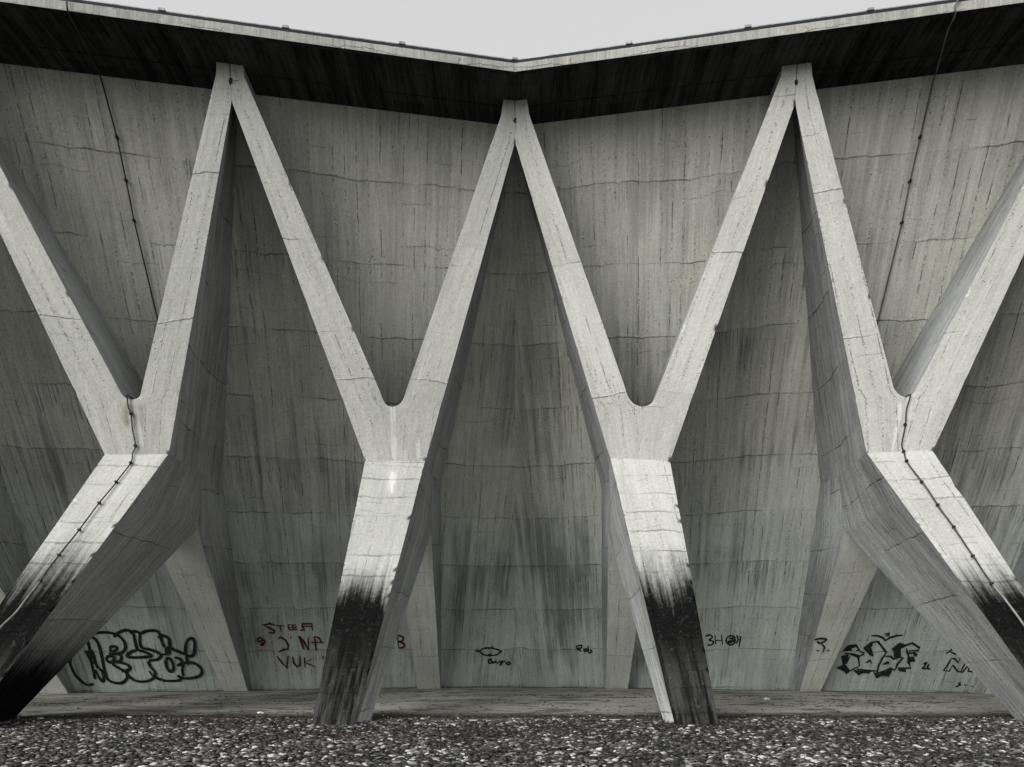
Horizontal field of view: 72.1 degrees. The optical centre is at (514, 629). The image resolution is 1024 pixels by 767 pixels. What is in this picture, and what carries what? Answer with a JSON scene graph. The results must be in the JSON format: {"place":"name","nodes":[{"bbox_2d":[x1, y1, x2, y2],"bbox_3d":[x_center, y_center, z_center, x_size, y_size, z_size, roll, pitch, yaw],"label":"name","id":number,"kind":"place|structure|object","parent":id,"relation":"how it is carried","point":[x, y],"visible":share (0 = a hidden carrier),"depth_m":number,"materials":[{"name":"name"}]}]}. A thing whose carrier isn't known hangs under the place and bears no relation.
{"place":"outdoors","nodes":[
{"label":"outdoors","id":0,"kind":"place"},
{"bbox_2d":[0,713,1023,766],"bbox_3d":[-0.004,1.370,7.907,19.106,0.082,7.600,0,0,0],"label":"pebbles","id":1,"kind":"object","parent":0,"point":[64,741],"visible":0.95,"depth_m":8.41,"materials":[{"name":"grey gravel"}]},
{"bbox_2d":[15,687,1013,719],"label":"pavement","id":2,"kind":"structure","parent":0,"point":[392,700],"depth_m":13.94,"materials":[{"name":"concrete"}]},
{"bbox_2d":[0,462,74,693],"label":"forked concrete strut","id":3,"kind":"object","parent":2,"relation":"on","point":[15,560],"visible":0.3,"depth_m":15.00,"materials":[{"name":"grey concrete"}]},
{"bbox_2d":[0,62,250,721],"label":"forked concrete strut","id":4,"kind":"object","parent":2,"relation":"on","point":[160,505],"visible":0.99,"depth_m":11.69,"materials":[{"name":"grey concrete"}]},
{"bbox_2d":[0,394,136,628],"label":"earthing cable","id":5,"kind":"object","parent":4,"relation":"attached to","point":[58,555],"visible":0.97,"depth_m":11.10,"materials":[{"name":"black metal"}]},
{"bbox_2d":[0,63,514,692],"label":"leaning wall","id":6,"kind":"structure","parent":2,"relation":"on","point":[384,199],"depth_m":13.68,"materials":[{"name":"concrete"}]},
{"bbox_2d":[66,0,157,320],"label":"conductor pipe","id":7,"kind":"object","parent":6,"relation":"attached to","point":[125,178],"visible":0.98,"depth_m":11.57,"materials":[{"name":"black metal"}]},
{"bbox_2d":[0,0,1023,123],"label":"roof edge","id":8,"kind":"object","parent":6,"relation":"on","point":[868,45],"visible":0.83,"depth_m":10.71,"materials":[{"name":"concrete"}]},
{"bbox_2d":[230,64,515,725],"bbox_3d":[-2.202,-3.517,14.768,4.460,10.333,9.612,0,0,0],"label":"forked concrete strut","id":9,"kind":"object","parent":2,"relation":"on","point":[391,575],"visible":0.98,"depth_m":12.06,"materials":[{"name":"grey concrete"}]},
{"bbox_2d":[15,686,1012,744],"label":"dead leaves","id":10,"kind":"object","parent":2,"relation":"on","point":[464,716],"visible":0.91,"depth_m":11.07,"materials":[{"name":"grey plant"}]},
{"bbox_2d":[514,64,796,725],"bbox_3d":[2.180,-3.517,14.738,4.419,10.333,9.546,0,0,0],"label":"forked concrete strut","id":11,"kind":"object","parent":2,"relation":"on","point":[648,594],"visible":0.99,"depth_m":12.02,"materials":[{"name":"grey concrete"}]},
{"bbox_2d":[515,64,1023,692],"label":"leaning wall","id":12,"kind":"structure","parent":2,"relation":"on","point":[645,198],"depth_m":13.79,"materials":[{"name":"concrete"}]},
{"bbox_2d":[877,0,958,325],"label":"conductor pipe","id":13,"kind":"object","parent":12,"relation":"attached to","point":[910,179],"visible":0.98,"depth_m":11.57,"materials":[{"name":"metal"}]},
{"bbox_2d":[790,62,1023,720],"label":"forked concrete strut","id":14,"kind":"object","parent":2,"relation":"on","point":[876,501],"visible":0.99,"depth_m":11.68,"materials":[{"name":"grey concrete"}]},
{"bbox_2d":[901,394,1023,625],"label":"earthing cable","id":15,"kind":"object","parent":14,"relation":"attached to","point":[973,556],"visible":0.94,"depth_m":11.08,"materials":[{"name":"black metal"}]},
{"bbox_2d":[971,541,1023,693],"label":"forked concrete strut","id":16,"kind":"object","parent":2,"relation":"on","point":[979,686],"visible":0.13,"depth_m":15.61,"materials":[{"name":"grey concrete"}]}
]}

